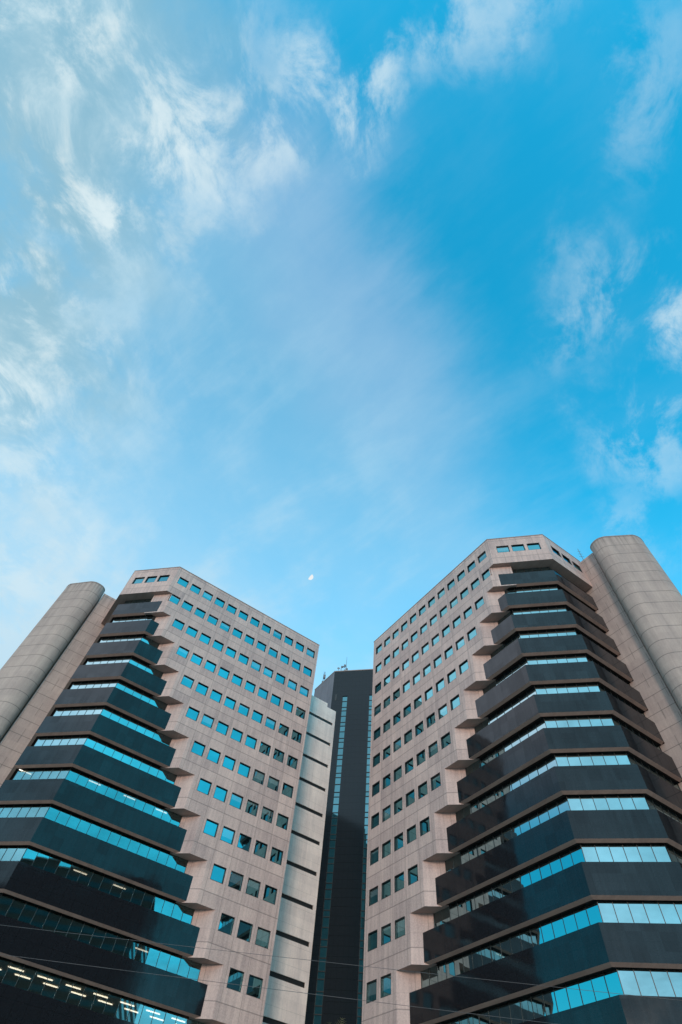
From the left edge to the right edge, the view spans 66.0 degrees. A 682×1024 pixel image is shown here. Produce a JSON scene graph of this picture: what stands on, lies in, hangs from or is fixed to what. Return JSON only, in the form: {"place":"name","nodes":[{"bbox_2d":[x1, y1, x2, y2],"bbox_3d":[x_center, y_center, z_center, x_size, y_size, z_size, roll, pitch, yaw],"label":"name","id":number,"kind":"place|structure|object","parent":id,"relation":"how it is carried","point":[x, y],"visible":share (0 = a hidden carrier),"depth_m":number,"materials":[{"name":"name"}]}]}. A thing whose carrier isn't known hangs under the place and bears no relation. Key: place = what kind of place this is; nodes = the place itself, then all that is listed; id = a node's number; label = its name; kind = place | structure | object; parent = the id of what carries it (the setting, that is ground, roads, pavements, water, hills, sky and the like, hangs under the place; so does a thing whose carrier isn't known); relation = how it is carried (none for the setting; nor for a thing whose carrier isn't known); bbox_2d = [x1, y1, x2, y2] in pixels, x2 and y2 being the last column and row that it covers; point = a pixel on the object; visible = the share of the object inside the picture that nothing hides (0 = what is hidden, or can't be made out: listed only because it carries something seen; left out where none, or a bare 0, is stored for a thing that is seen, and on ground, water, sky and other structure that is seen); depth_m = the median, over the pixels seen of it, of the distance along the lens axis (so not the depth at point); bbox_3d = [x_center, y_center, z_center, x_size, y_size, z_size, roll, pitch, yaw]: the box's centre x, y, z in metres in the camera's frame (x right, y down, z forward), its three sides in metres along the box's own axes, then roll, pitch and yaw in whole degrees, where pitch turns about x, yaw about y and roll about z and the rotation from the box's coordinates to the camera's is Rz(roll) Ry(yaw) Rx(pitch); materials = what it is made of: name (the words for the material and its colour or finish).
{"place":"outdoors","nodes":[
{"label":"outdoors","id":0,"kind":"place"},
{"bbox_2d":[0,567,319,1023],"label":"office tower","id":1,"kind":"structure","parent":0,"point":[153,725],"depth_m":53.65,"materials":[{"name":"concrete"}]},
{"bbox_2d":[0,804,187,872],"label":"ribbon window","id":2,"kind":"structure","parent":1,"relation":"in","point":[52,812],"depth_m":49.24,"materials":[{"name":"blue glass"}]},
{"bbox_2d":[12,767,181,825],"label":"ribbon window","id":3,"kind":"structure","parent":1,"relation":"in","point":[71,774],"depth_m":52.08,"materials":[{"name":"blue glass"}]},
{"bbox_2d":[0,845,194,923],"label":"ribbon window","id":4,"kind":"structure","parent":1,"relation":"in","point":[27,854],"depth_m":46.62,"materials":[{"name":"glass"}]},
{"bbox_2d":[0,893,201,980],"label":"ribbon window","id":5,"kind":"structure","parent":1,"relation":"in","point":[13,907],"depth_m":44.04,"materials":[{"name":"glass"}]},
{"bbox_2d":[0,956,205,1023],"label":"ribbon window","id":6,"kind":"structure","parent":1,"relation":"in","point":[12,973],"depth_m":41.18,"materials":[{"name":"glass"}]},
{"bbox_2d":[34,735,176,783],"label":"ribbon window","id":7,"kind":"structure","parent":1,"relation":"in","point":[94,743],"depth_m":55.01,"materials":[{"name":"glass"}]},
{"bbox_2d":[53,706,171,745],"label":"ribbon window","id":8,"kind":"structure","parent":1,"relation":"in","point":[105,711],"depth_m":57.95,"materials":[{"name":"glass"}]},
{"bbox_2d":[70,680,167,710],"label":"ribbon window","id":9,"kind":"structure","parent":1,"relation":"in","point":[123,686],"depth_m":60.89,"materials":[{"name":"glass"}]},
{"bbox_2d":[85,656,162,677],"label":"ribbon window","id":10,"kind":"structure","parent":1,"relation":"in","point":[130,659],"depth_m":63.84,"materials":[{"name":"glass"}]},
{"bbox_2d":[99,635,159,648],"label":"ribbon window","id":11,"kind":"structure","parent":1,"relation":"in","point":[143,638],"depth_m":66.81,"materials":[{"name":"glass"}]},
{"bbox_2d":[113,615,155,621],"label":"ribbon window","id":12,"kind":"structure","parent":1,"relation":"in","point":[151,617],"depth_m":69.91,"materials":[{"name":"glass"}]},
{"bbox_2d":[176,646,189,657],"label":"window","id":13,"kind":"structure","parent":1,"relation":"in","point":[181,651],"depth_m":66.97,"materials":[{"name":"blue glass"}]},
{"bbox_2d":[181,675,193,688],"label":"window","id":14,"kind":"structure","parent":1,"relation":"in","point":[186,681],"depth_m":64.39,"materials":[{"name":"blue glass"}]},
{"bbox_2d":[186,706,199,720],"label":"window","id":15,"kind":"structure","parent":1,"relation":"in","point":[192,713],"depth_m":61.84,"materials":[{"name":"blue glass"}]},
{"bbox_2d":[190,653,202,665],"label":"window","id":16,"kind":"structure","parent":1,"relation":"in","point":[195,658],"depth_m":67.44,"materials":[{"name":"blue glass"}]},
{"bbox_2d":[191,741,205,756],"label":"window","id":17,"kind":"structure","parent":1,"relation":"in","point":[198,748],"depth_m":59.29,"materials":[{"name":"blue glass"}]},
{"bbox_2d":[195,682,208,695],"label":"window","id":18,"kind":"structure","parent":1,"relation":"in","point":[201,688],"depth_m":64.90,"materials":[{"name":"blue glass"}]},
{"bbox_2d":[197,778,211,794],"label":"window","id":19,"kind":"structure","parent":1,"relation":"in","point":[204,786],"depth_m":56.74,"materials":[{"name":"blue glass"}]},
{"bbox_2d":[201,714,214,727],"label":"window","id":20,"kind":"structure","parent":1,"relation":"in","point":[207,720],"depth_m":62.37,"materials":[{"name":"blue glass"}]},
{"bbox_2d":[204,660,216,672],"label":"window","id":21,"kind":"structure","parent":1,"relation":"in","point":[209,665],"depth_m":67.95,"materials":[{"name":"blue glass"}]},
{"bbox_2d":[203,819,218,836],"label":"window","id":22,"kind":"structure","parent":1,"relation":"in","point":[211,827],"depth_m":54.19,"materials":[{"name":"blue glass"}]},
{"bbox_2d":[207,748,220,763],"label":"window","id":23,"kind":"structure","parent":1,"relation":"in","point":[213,755],"depth_m":59.80,"materials":[{"name":"blue glass"}]},
{"bbox_2d":[210,689,222,702],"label":"window","id":24,"kind":"structure","parent":1,"relation":"in","point":[215,695],"depth_m":65.41,"materials":[{"name":"blue glass"}]},
{"bbox_2d":[210,863,226,883],"bbox_3d":[-12.101,35.586,51.581,1.445,1.403,0.210,33,-61,-15],"label":"window","id":25,"kind":"structure","parent":1,"relation":"in","point":[218,872],"depth_m":51.67,"materials":[{"name":"blue glass"}]},
{"bbox_2d":[213,785,227,802],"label":"window","id":26,"kind":"structure","parent":1,"relation":"in","point":[220,793],"depth_m":57.26,"materials":[{"name":"blue glass"}]},
{"bbox_2d":[216,721,228,735],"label":"window","id":27,"kind":"structure","parent":1,"relation":"in","point":[222,728],"depth_m":62.88,"materials":[{"name":"blue glass"}]},
{"bbox_2d":[218,913,234,934],"bbox_3d":[-10.754,38.534,49.039,1.445,1.403,0.210,33,-61,-15],"label":"window","id":28,"kind":"structure","parent":1,"relation":"in","point":[226,923],"depth_m":49.10,"materials":[{"name":"blue glass"}]},
{"bbox_2d":[220,826,234,844],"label":"window","id":29,"kind":"structure","parent":1,"relation":"in","point":[227,835],"depth_m":54.72,"materials":[{"name":"blue glass"}]},
{"bbox_2d":[222,755,235,770],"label":"window","id":30,"kind":"structure","parent":1,"relation":"in","point":[229,763],"depth_m":60.31,"materials":[{"name":"blue glass"}]},
{"bbox_2d":[224,696,235,709],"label":"window","id":31,"kind":"structure","parent":1,"relation":"in","point":[229,702],"depth_m":65.92,"materials":[{"name":"blue glass"}]},
{"bbox_2d":[226,967,243,992],"bbox_3d":[-9.405,41.484,46.499,1.445,1.403,0.210,33,-61,-15],"label":"window","id":32,"kind":"structure","parent":1,"relation":"in","point":[235,976],"depth_m":46.57,"materials":[{"name":"blue glass"}]},
{"bbox_2d":[229,792,242,809],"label":"window","id":33,"kind":"structure","parent":1,"relation":"in","point":[236,800],"depth_m":57.75,"materials":[{"name":"blue glass"}]},
{"bbox_2d":[228,870,243,890],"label":"window","id":34,"kind":"structure","parent":1,"relation":"in","point":[236,879],"depth_m":52.16,"materials":[{"name":"grey glass"}]},
{"bbox_2d":[230,728,242,742],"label":"window","id":35,"kind":"structure","parent":1,"relation":"in","point":[237,735],"depth_m":63.37,"materials":[{"name":"blue glass"}]},
{"bbox_2d":[231,674,242,686],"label":"window","id":36,"kind":"structure","parent":1,"relation":"in","point":[236,679],"depth_m":68.97,"materials":[{"name":"blue glass"}]},
{"bbox_2d":[238,703,249,716],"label":"window","id":37,"kind":"structure","parent":1,"relation":"in","point":[243,709],"depth_m":66.41,"materials":[{"name":"blue glass"}]},
{"bbox_2d":[237,762,250,777],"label":"window","id":38,"kind":"structure","parent":1,"relation":"in","point":[243,769],"depth_m":60.80,"materials":[{"name":"blue glass"}]},
{"bbox_2d":[237,833,251,851],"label":"window","id":39,"kind":"structure","parent":1,"relation":"in","point":[244,841],"depth_m":55.21,"materials":[{"name":"blue glass"}]},
{"bbox_2d":[237,920,252,941],"bbox_3d":[-9.127,39.589,49.547,1.445,1.403,0.210,33,-61,-15],"label":"window","id":40,"kind":"structure","parent":1,"relation":"in","point":[244,932],"depth_m":49.61,"materials":[{"name":"blue glass"}]},
{"bbox_2d":[245,735,256,749],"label":"window","id":41,"kind":"structure","parent":1,"relation":"in","point":[250,741],"depth_m":63.86,"materials":[{"name":"blue glass"}]},
{"bbox_2d":[245,799,258,815],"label":"window","id":42,"kind":"structure","parent":1,"relation":"in","point":[251,807],"depth_m":58.29,"materials":[{"name":"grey glass"}]},
{"bbox_2d":[246,878,260,897],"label":"window","id":43,"kind":"structure","parent":1,"relation":"in","point":[253,886],"depth_m":52.68,"materials":[{"name":"grey glass"}]},
{"bbox_2d":[246,974,262,998],"bbox_3d":[-7.780,42.537,47.005,1.445,1.403,0.210,33,-61,-15],"label":"window","id":44,"kind":"structure","parent":1,"relation":"in","point":[254,981],"depth_m":47.06,"materials":[{"name":"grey glass"}]},
{"bbox_2d":[251,710,262,723],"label":"window","id":45,"kind":"structure","parent":1,"relation":"in","point":[257,716],"depth_m":66.94,"materials":[{"name":"blue glass"}]},
{"bbox_2d":[252,769,264,784],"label":"window","id":46,"kind":"structure","parent":1,"relation":"in","point":[258,776],"depth_m":61.33,"materials":[{"name":"grey glass"}]},
{"bbox_2d":[254,840,267,858],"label":"window","id":47,"kind":"structure","parent":1,"relation":"in","point":[260,849],"depth_m":55.73,"materials":[{"name":"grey glass"}]},
{"bbox_2d":[255,927,270,948],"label":"window","id":48,"kind":"structure","parent":1,"relation":"in","point":[263,935],"depth_m":50.11,"materials":[{"name":"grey glass"}]},
{"bbox_2d":[259,741,270,755],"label":"window","id":49,"kind":"structure","parent":1,"relation":"in","point":[265,748],"depth_m":64.38,"materials":[{"name":"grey glass"}]},
{"bbox_2d":[261,806,273,823],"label":"window","id":50,"kind":"structure","parent":1,"relation":"in","point":[267,814],"depth_m":58.77,"materials":[{"name":"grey glass"}]},
{"bbox_2d":[263,884,276,904],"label":"window","id":51,"kind":"structure","parent":1,"relation":"in","point":[270,893],"depth_m":53.19,"materials":[{"name":"blue glass"}]},
{"bbox_2d":[265,717,275,729],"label":"window","id":52,"kind":"structure","parent":1,"relation":"in","point":[270,723],"depth_m":67.42,"materials":[{"name":"blue glass"}]},
{"bbox_2d":[267,776,279,791],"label":"window","id":53,"kind":"structure","parent":1,"relation":"in","point":[273,783],"depth_m":61.84,"materials":[{"name":"grey glass"}]},
{"bbox_2d":[270,847,282,864],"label":"window","id":54,"kind":"structure","parent":1,"relation":"in","point":[276,856],"depth_m":56.22,"materials":[{"name":"blue glass"}]},
{"bbox_2d":[273,748,284,762],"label":"window","id":55,"kind":"structure","parent":1,"relation":"in","point":[278,755],"depth_m":64.88,"materials":[{"name":"teal glass"}]},
{"bbox_2d":[276,813,288,829],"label":"window","id":56,"kind":"structure","parent":1,"relation":"in","point":[282,821],"depth_m":59.28,"materials":[{"name":"teal glass"}]},
{"bbox_2d":[282,782,293,797],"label":"window","id":57,"kind":"structure","parent":1,"relation":"in","point":[287,790],"depth_m":62.37,"materials":[{"name":"teal glass"}]},
{"bbox_2d":[287,755,297,768],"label":"window","id":58,"kind":"structure","parent":1,"relation":"in","point":[292,762],"depth_m":65.41,"materials":[{"name":"teal glass"}]},
{"bbox_2d":[0,954,553,1023],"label":"overhead cable","id":59,"kind":"object","parent":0,"point":[277,989],"visible":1,"depth_m":10.69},
{"bbox_2d":[305,669,372,1023],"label":"dark tower","id":60,"kind":"structure","parent":0,"point":[339,925],"depth_m":83.39,"materials":[{"name":"black glass"}]},
{"bbox_2d":[0,0,681,695],"label":"sky","id":61,"kind":"structure","parent":0,"point":[358,297],"materials":[{"name":"blue"}]},
{"bbox_2d":[3,925,681,1000],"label":"overhead cable","id":62,"kind":"object","parent":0,"point":[340,963],"visible":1,"depth_m":11.17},
{"bbox_2d":[362,534,681,1023],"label":"office tower","id":63,"kind":"structure","parent":0,"point":[525,807],"depth_m":47.04,"materials":[{"name":"concrete"}]},
{"bbox_2d":[366,979,376,1003],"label":"window","id":64,"kind":"structure","parent":63,"relation":"in","point":[372,985],"depth_m":45.53,"materials":[{"name":"teal glass"}]},
{"bbox_2d":[368,930,376,951],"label":"window","id":65,"kind":"structure","parent":63,"relation":"in","point":[372,937],"depth_m":48.61,"materials":[{"name":"teal glass"}]},
{"bbox_2d":[369,886,377,905],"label":"window","id":66,"kind":"structure","parent":63,"relation":"in","point":[373,893],"depth_m":51.67,"materials":[{"name":"teal glass"}]},
{"bbox_2d":[370,847,378,865],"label":"window","id":67,"kind":"structure","parent":63,"relation":"in","point":[374,854],"depth_m":54.70,"materials":[{"name":"teal glass"}]},
{"bbox_2d":[371,812,378,828],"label":"window","id":68,"kind":"structure","parent":63,"relation":"in","point":[375,818],"depth_m":57.79,"materials":[{"name":"teal glass"}]},
{"bbox_2d":[380,973,390,997],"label":"window","id":69,"kind":"structure","parent":63,"relation":"in","point":[385,980],"depth_m":44.58,"materials":[{"name":"blue glass"}]},
{"bbox_2d":[381,879,390,899],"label":"window","id":70,"kind":"structure","parent":63,"relation":"in","point":[386,886],"depth_m":50.71,"materials":[{"name":"teal glass"}]},
{"bbox_2d":[381,923,390,945],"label":"window","id":71,"kind":"structure","parent":63,"relation":"in","point":[385,930],"depth_m":47.67,"materials":[{"name":"blue glass"}]},
{"bbox_2d":[382,804,390,821],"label":"window","id":72,"kind":"structure","parent":63,"relation":"in","point":[386,812],"depth_m":56.81,"materials":[{"name":"blue glass"}]},
{"bbox_2d":[382,839,390,858],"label":"window","id":73,"kind":"structure","parent":63,"relation":"in","point":[386,847],"depth_m":53.76,"materials":[{"name":"teal glass"}]},
{"bbox_2d":[394,797,402,814],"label":"window","id":74,"kind":"structure","parent":63,"relation":"in","point":[398,803],"depth_m":55.91,"materials":[{"name":"blue glass"}]},
{"bbox_2d":[394,832,402,851],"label":"window","id":75,"kind":"structure","parent":63,"relation":"in","point":[398,840],"depth_m":52.86,"materials":[{"name":"blue glass"}]},
{"bbox_2d":[394,871,403,892],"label":"window","id":76,"kind":"structure","parent":63,"relation":"in","point":[398,879],"depth_m":49.82,"materials":[{"name":"blue glass"}]},
{"bbox_2d":[395,916,404,938],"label":"window","id":77,"kind":"structure","parent":63,"relation":"in","point":[399,923],"depth_m":46.72,"materials":[{"name":"blue glass"}]},
{"bbox_2d":[405,757,412,773],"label":"window","id":78,"kind":"structure","parent":63,"relation":"in","point":[409,764],"depth_m":58.04,"materials":[{"name":"blue glass"}]},
{"bbox_2d":[406,789,414,806],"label":"window","id":79,"kind":"structure","parent":63,"relation":"in","point":[410,797],"depth_m":54.93,"materials":[{"name":"blue glass"}]},
{"bbox_2d":[407,824,415,843],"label":"window","id":80,"kind":"structure","parent":63,"relation":"in","point":[411,832],"depth_m":51.92,"materials":[{"name":"blue glass"}]},
{"bbox_2d":[408,864,417,885],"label":"window","id":81,"kind":"structure","parent":63,"relation":"in","point":[413,871],"depth_m":48.81,"materials":[{"name":"blue glass"}]},
{"bbox_2d":[416,749,425,765],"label":"window","id":82,"kind":"structure","parent":63,"relation":"in","point":[420,757],"depth_m":57.10,"materials":[{"name":"blue glass"}]},
{"bbox_2d":[418,781,427,799],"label":"window","id":83,"kind":"structure","parent":63,"relation":"in","point":[422,789],"depth_m":54.03,"materials":[{"name":"blue glass"}]},
{"bbox_2d":[420,816,429,836],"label":"window","id":84,"kind":"structure","parent":63,"relation":"in","point":[424,824],"depth_m":50.95,"materials":[{"name":"blue glass"}]},
{"bbox_2d":[428,741,437,757],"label":"window","id":85,"kind":"structure","parent":63,"relation":"in","point":[433,748],"depth_m":56.14,"materials":[{"name":"blue glass"}]},
{"bbox_2d":[431,772,440,790],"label":"window","id":86,"kind":"structure","parent":63,"relation":"in","point":[435,780],"depth_m":53.07,"materials":[{"name":"blue glass"}]},
{"bbox_2d":[438,703,447,718],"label":"window","id":87,"kind":"structure","parent":63,"relation":"in","point":[442,711],"depth_m":58.27,"materials":[{"name":"blue glass"}]},
{"bbox_2d":[441,732,450,748],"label":"window","id":88,"kind":"structure","parent":63,"relation":"in","point":[445,740],"depth_m":55.20,"materials":[{"name":"blue glass"}]},
{"bbox_2d":[450,694,459,710],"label":"window","id":89,"kind":"structure","parent":63,"relation":"in","point":[454,702],"depth_m":57.34,"materials":[{"name":"blue glass"}]},
{"bbox_2d":[512,567,551,572],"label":"ribbon window","id":90,"kind":"structure","parent":63,"relation":"in","point":[542,568],"depth_m":65.12,"materials":[{"name":"glass"}]},
{"bbox_2d":[504,585,594,611],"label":"ribbon window","id":91,"kind":"structure","parent":63,"relation":"in","point":[552,587],"depth_m":62.20,"materials":[{"name":"glass"}]},
{"bbox_2d":[497,606,603,632],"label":"ribbon window","id":92,"kind":"structure","parent":63,"relation":"in","point":[555,608],"depth_m":59.23,"materials":[{"name":"glass"}]},
{"bbox_2d":[421,900,681,987],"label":"ribbon window","id":93,"kind":"structure","parent":63,"relation":"in","point":[612,911],"depth_m":36.67,"materials":[{"name":"glass"}]},
{"bbox_2d":[490,629,616,657],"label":"ribbon window","id":94,"kind":"structure","parent":63,"relation":"in","point":[560,632],"depth_m":56.27,"materials":[{"name":"glass"}]},
{"bbox_2d":[483,654,629,694],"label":"ribbon window","id":95,"kind":"structure","parent":63,"relation":"in","point":[577,657],"depth_m":53.34,"materials":[{"name":"glass"}]},
{"bbox_2d":[433,843,681,927],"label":"ribbon window","id":96,"kind":"structure","parent":63,"relation":"in","point":[587,852],"depth_m":39.01,"materials":[{"name":"glass"}]},
{"bbox_2d":[474,683,644,733],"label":"ribbon window","id":97,"kind":"structure","parent":63,"relation":"in","point":[581,687],"depth_m":50.42,"materials":[{"name":"glass"}]},
{"bbox_2d":[438,967,681,1023],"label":"ribbon window","id":98,"kind":"structure","parent":63,"relation":"in","point":[620,980],"depth_m":33.30,"materials":[{"name":"glass"}]},
{"bbox_2d":[465,715,661,775],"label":"ribbon window","id":99,"kind":"structure","parent":63,"relation":"in","point":[596,720],"depth_m":47.50,"materials":[{"name":"glass"}]},
{"bbox_2d":[445,794,681,871],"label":"ribbon window","id":100,"kind":"structure","parent":63,"relation":"in","point":[615,801],"depth_m":41.62,"materials":[{"name":"glass"}]},
{"bbox_2d":[455,752,680,821],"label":"ribbon window","id":101,"kind":"structure","parent":63,"relation":"in","point":[600,758],"depth_m":44.59,"materials":[{"name":"glass"}]},
{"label":"plaza pavement","id":102,"kind":"structure","parent":0,"visible":0},
{"bbox_2d":[262,695,335,1023],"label":"concrete block","id":103,"kind":"structure","parent":102,"relation":"on","point":[295,926],"depth_m":64.03,"materials":[{"name":"grey concrete"}]},
{"bbox_2d":[262,1016,285,1023],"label":"slot window","id":104,"kind":"structure","parent":103,"relation":"in","point":[267,1020],"depth_m":52.80,"materials":[{"name":"black glass"}]},
{"bbox_2d":[269,971,304,987],"bbox_3d":[-5.777,50.012,56.124,3.950,0.470,2.135,8,-58,0],"label":"slot window","id":105,"kind":"structure","parent":103,"relation":"in","point":[272,974],"depth_m":56.14,"materials":[{"name":"black glass"}]},
{"bbox_2d":[276,930,308,946],"bbox_3d":[-5.499,48.117,59.172,3.950,0.470,2.135,8,-58,0],"label":"slot window","id":106,"kind":"structure","parent":103,"relation":"in","point":[278,933],"depth_m":59.20,"materials":[{"name":"black glass"}]},
{"bbox_2d":[281,894,312,909],"bbox_3d":[-5.221,46.222,62.220,3.950,0.470,2.135,8,-58,0],"label":"slot window","id":107,"kind":"structure","parent":103,"relation":"in","point":[284,896],"depth_m":62.26,"materials":[{"name":"black glass"}]},
{"bbox_2d":[286,860,315,875],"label":"slot window","id":108,"kind":"structure","parent":103,"relation":"in","point":[288,862],"depth_m":65.29,"materials":[{"name":"black glass"}]},
{"bbox_2d":[291,830,319,844],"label":"slot window","id":109,"kind":"structure","parent":103,"relation":"in","point":[293,832],"depth_m":68.34,"materials":[{"name":"black glass"}]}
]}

